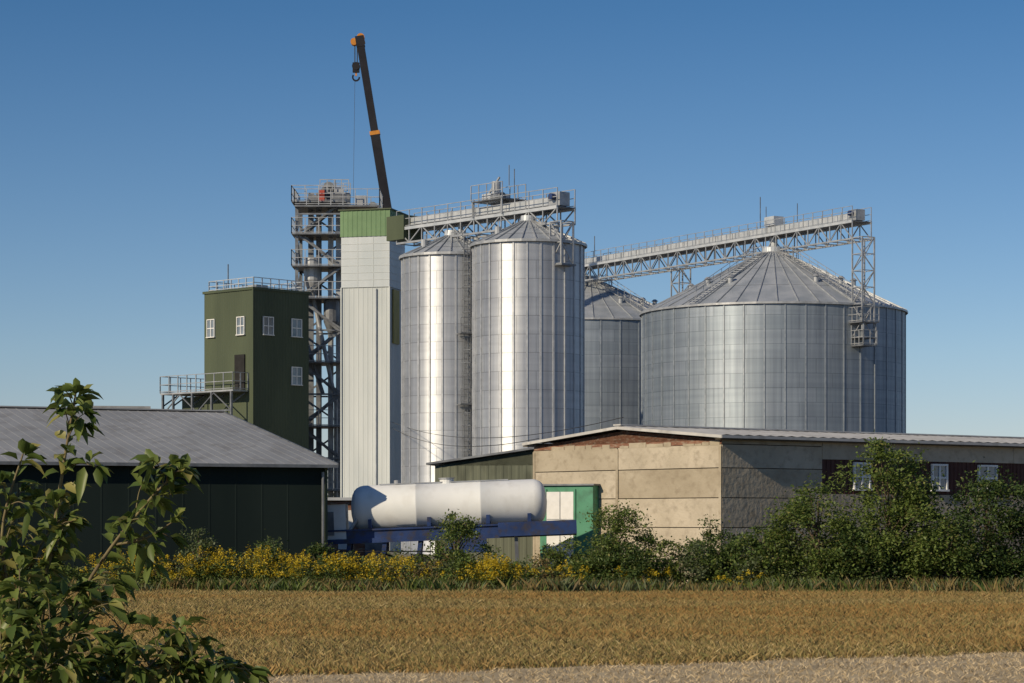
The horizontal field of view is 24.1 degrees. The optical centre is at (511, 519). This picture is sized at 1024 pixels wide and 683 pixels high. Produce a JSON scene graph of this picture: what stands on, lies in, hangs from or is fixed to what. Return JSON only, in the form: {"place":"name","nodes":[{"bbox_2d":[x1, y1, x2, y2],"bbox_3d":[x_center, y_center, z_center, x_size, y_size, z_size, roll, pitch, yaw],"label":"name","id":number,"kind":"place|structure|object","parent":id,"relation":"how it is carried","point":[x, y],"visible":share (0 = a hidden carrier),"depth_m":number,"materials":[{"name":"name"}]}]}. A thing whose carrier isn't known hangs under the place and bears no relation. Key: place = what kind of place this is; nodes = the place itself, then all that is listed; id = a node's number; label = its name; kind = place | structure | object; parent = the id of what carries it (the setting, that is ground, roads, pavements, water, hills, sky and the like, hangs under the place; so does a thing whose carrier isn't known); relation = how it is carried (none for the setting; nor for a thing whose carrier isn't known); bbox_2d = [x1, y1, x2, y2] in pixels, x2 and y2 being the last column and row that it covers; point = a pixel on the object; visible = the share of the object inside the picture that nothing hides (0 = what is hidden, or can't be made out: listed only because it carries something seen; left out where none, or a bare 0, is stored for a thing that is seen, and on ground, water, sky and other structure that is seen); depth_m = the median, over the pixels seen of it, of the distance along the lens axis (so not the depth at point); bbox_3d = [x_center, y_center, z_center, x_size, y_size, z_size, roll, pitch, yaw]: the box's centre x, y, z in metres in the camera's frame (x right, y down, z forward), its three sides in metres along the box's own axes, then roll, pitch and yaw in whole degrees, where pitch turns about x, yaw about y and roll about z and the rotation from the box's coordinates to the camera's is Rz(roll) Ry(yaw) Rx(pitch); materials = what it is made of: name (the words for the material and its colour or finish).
{"place":"outdoors","nodes":[
{"label":"outdoors","id":0,"kind":"place"},
{"bbox_2d":[75,402,150,408],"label":"distant farm building","id":1,"kind":"structure","parent":0,"point":[145,407],"depth_m":210.51,"materials":[{"name":"metal"}]},
{"bbox_2d":[0,0,1023,456],"label":"sky","id":2,"kind":"structure","parent":0,"point":[149,149],"materials":[{"name":"blue"}]},
{"bbox_2d":[0,588,1023,681],"bbox_3d":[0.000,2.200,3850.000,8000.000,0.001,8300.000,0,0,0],"label":"ground","id":3,"kind":"structure","parent":0,"point":[560,663],"depth_m":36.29,"materials":[{"name":"yellow plant"}]},
{"bbox_2d":[0,377,274,682],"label":"foreground shrub","id":4,"kind":"object","parent":3,"relation":"on","point":[118,662],"visible":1,"depth_m":7.80,"materials":[{"name":"green plant"}]},
{"bbox_2d":[167,527,223,581],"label":"shrub","id":5,"kind":"object","parent":3,"relation":"on","point":[204,544],"visible":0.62,"depth_m":73.89,"materials":[{"name":"green plant"}]},
{"bbox_2d":[234,535,293,579],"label":"shrub","id":6,"kind":"object","parent":3,"relation":"on","point":[272,544],"visible":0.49,"depth_m":74.35,"materials":[{"name":"green plant"}]},
{"bbox_2d":[295,541,335,575],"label":"shrub","id":7,"kind":"object","parent":3,"relation":"on","point":[317,549],"visible":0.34,"depth_m":74.98,"materials":[{"name":"green plant"}]},
{"bbox_2d":[0,544,766,590],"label":"goldenrod patch","id":8,"kind":"object","parent":3,"relation":"on","point":[493,568],"visible":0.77,"depth_m":73.09,"materials":[{"name":"yellow plant"}]},
{"bbox_2d":[419,509,500,577],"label":"shrub","id":9,"kind":"object","parent":3,"relation":"on","point":[457,531],"visible":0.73,"depth_m":74.81,"materials":[{"name":"green plant"}]},
{"bbox_2d":[0,518,1023,586],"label":"hedgerow bushes","id":10,"kind":"object","parent":3,"relation":"on","point":[702,571],"visible":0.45,"depth_m":74.08,"materials":[{"name":"green plant"}]},
{"bbox_2d":[186,649,1023,682],"bbox_3d":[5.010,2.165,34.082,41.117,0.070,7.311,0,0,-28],"label":"straw stubble strip","id":11,"kind":"object","parent":3,"relation":"on","point":[774,670],"visible":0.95,"depth_m":34.22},
{"bbox_2d":[579,497,660,580],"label":"shrub","id":12,"kind":"object","parent":3,"relation":"on","point":[615,529],"visible":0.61,"depth_m":74.71,"materials":[{"name":"green plant"}]},
{"bbox_2d":[682,514,749,583],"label":"shrub","id":13,"kind":"object","parent":3,"relation":"on","point":[707,536],"visible":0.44,"depth_m":75.71,"materials":[{"name":"green plant"}]},
{"bbox_2d":[709,525,807,580],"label":"shrub","id":14,"kind":"object","parent":3,"relation":"on","point":[754,543],"visible":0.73,"depth_m":74.20,"materials":[{"name":"green plant"}]},
{"bbox_2d":[751,473,885,582],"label":"deciduous tree","id":15,"kind":"object","parent":3,"relation":"on","point":[799,513],"visible":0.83,"depth_m":73.74,"materials":[{"name":"green plant"}]},
{"bbox_2d":[818,519,900,584],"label":"shrub","id":16,"kind":"object","parent":3,"relation":"on","point":[849,550],"visible":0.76,"depth_m":72.75,"materials":[{"name":"green plant"}]},
{"bbox_2d":[817,429,968,583],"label":"deciduous tree","id":17,"kind":"object","parent":3,"relation":"on","point":[907,506],"visible":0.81,"depth_m":73.63,"materials":[{"name":"green plant"}]},
{"bbox_2d":[882,467,960,579],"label":"deciduous tree","id":18,"kind":"object","parent":3,"relation":"on","point":[929,494],"visible":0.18,"depth_m":74.83,"materials":[{"name":"green plant"}]},
{"bbox_2d":[899,509,1011,587],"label":"shrub","id":19,"kind":"object","parent":3,"relation":"on","point":[965,567],"visible":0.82,"depth_m":73.10,"materials":[{"name":"green plant"}]},
{"bbox_2d":[934,457,1023,581],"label":"deciduous tree","id":20,"kind":"object","parent":3,"relation":"on","point":[986,495],"visible":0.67,"depth_m":74.18,"materials":[{"name":"green plant"}]},
{"bbox_2d":[995,489,1023,577],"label":"deciduous tree","id":21,"kind":"object","parent":3,"relation":"on","point":[1020,533],"visible":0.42,"depth_m":75.13,"materials":[{"name":"green plant"}]},
{"bbox_2d":[12,575,1023,593],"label":"verge grass","id":22,"kind":"structure","parent":0,"point":[770,584],"depth_m":71.99,"materials":[{"name":"green plant"}]},
{"bbox_2d":[390,552,1021,585],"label":"gravel yard","id":23,"kind":"structure","parent":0,"point":[426,554],"depth_m":148.46,"materials":[{"name":"grey gravel"}]},
{"bbox_2d":[0,406,338,578],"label":"metal barn","id":24,"kind":"structure","parent":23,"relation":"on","point":[255,483],"depth_m":79.13,"materials":[{"name":"metal"}]},
{"bbox_2d":[202,287,310,449],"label":"walls","id":25,"kind":"structure","parent":23,"relation":"on","point":[273,400],"depth_m":167.85,"materials":[{"name":"green metal"}]},
{"bbox_2d":[160,354,248,414],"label":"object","id":26,"kind":"structure","parent":25,"relation":"attached to","point":[194,400],"depth_m":167.62,"materials":[{"name":"grey metal"}]},
{"bbox_2d":[206,316,302,385],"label":"windows","id":27,"kind":"structure","parent":25,"relation":"attached to","point":[296,331],"depth_m":168.58,"materials":[{"name":"white glass"}]},
{"bbox_2d":[209,264,304,290],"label":"roof railing","id":28,"kind":"object","parent":25,"relation":"on","point":[257,285],"visible":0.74,"depth_m":168.65,"materials":[{"name":"metal"}]},
{"bbox_2d":[291,179,382,496],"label":"grain elevator tower","id":29,"kind":"structure","parent":23,"relation":"on","point":[329,199],"depth_m":176.61,"materials":[{"name":"metal"}]},
{"bbox_2d":[328,497,389,560],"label":"outbuilding","id":30,"kind":"structure","parent":23,"relation":"on","point":[363,547],"depth_m":98.11,"materials":[{"name":"metal"}]},
{"bbox_2d":[350,33,391,207],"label":"mobile crane","id":31,"kind":"object","parent":23,"relation":"on","point":[358,41],"visible":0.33,"depth_m":199.67,"materials":[{"name":"black paint"}]},
{"bbox_2d":[338,208,407,551],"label":"clad elevator building","id":32,"kind":"structure","parent":23,"relation":"on","point":[370,363],"depth_m":163.64,"materials":[{"name":"white metal"}]},
{"bbox_2d":[393,417,623,446],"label":"overhead wires","id":33,"kind":"object","parent":32,"relation":"attached to","point":[504,437],"visible":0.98,"depth_m":106.18,"materials":[{"name":"grey metal"}]},
{"bbox_2d":[399,230,479,553],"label":"grain silo","id":34,"kind":"object","parent":23,"relation":"on","point":[436,336],"visible":0.58,"depth_m":152.97,"materials":[{"name":"metal"}]},
{"bbox_2d":[328,477,576,573],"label":"tank semi trailer","id":35,"kind":"object","parent":23,"relation":"on","point":[395,511],"visible":0.73,"depth_m":81.29,"materials":[{"name":"white paint"}]},
{"bbox_2d":[426,447,535,569],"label":"lean to shed","id":36,"kind":"object","parent":23,"relation":"on","point":[517,464],"visible":0.3,"depth_m":92.50,"materials":[{"name":"metal"}]},
{"bbox_2d":[470,215,586,455],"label":"grain silo","id":37,"kind":"object","parent":23,"relation":"on","point":[528,337],"visible":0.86,"depth_m":147.01,"materials":[{"name":"metal"}]},
{"bbox_2d":[386,165,575,266],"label":"conveyor bridge","id":38,"kind":"structure","parent":37,"relation":"on","point":[404,229],"depth_m":153.14,"materials":[{"name":"metal"}]},
{"bbox_2d":[540,484,599,577],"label":"green entrance shed","id":39,"kind":"structure","parent":23,"relation":"on","point":[568,501],"depth_m":84.95,"materials":[{"name":"paint"}]},
{"bbox_2d":[585,274,657,431],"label":"grain silo","id":40,"kind":"object","parent":23,"relation":"on","point":[612,354],"visible":0.27,"depth_m":214.07,"materials":[{"name":"metal"}]},
{"bbox_2d":[522,424,1023,583],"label":"concrete warehouse","id":41,"kind":"structure","parent":23,"relation":"on","point":[677,481],"depth_m":83.17,"materials":[{"name":"beige concrete"}]},
{"bbox_2d":[852,462,997,491],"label":"windows","id":42,"kind":"structure","parent":41,"relation":"in","point":[943,481],"depth_m":86.50,"materials":[{"name":"white glass"}]},
{"bbox_2d":[639,245,907,432],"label":"grain silo","id":43,"kind":"object","parent":23,"relation":"on","point":[762,340],"visible":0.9,"depth_m":186.98,"materials":[{"name":"metal"}]},
{"bbox_2d":[585,197,879,346],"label":"conveyor bridge","id":44,"kind":"structure","parent":43,"relation":"on","point":[775,229],"depth_m":198.80,"materials":[{"name":"metal"}]}
]}

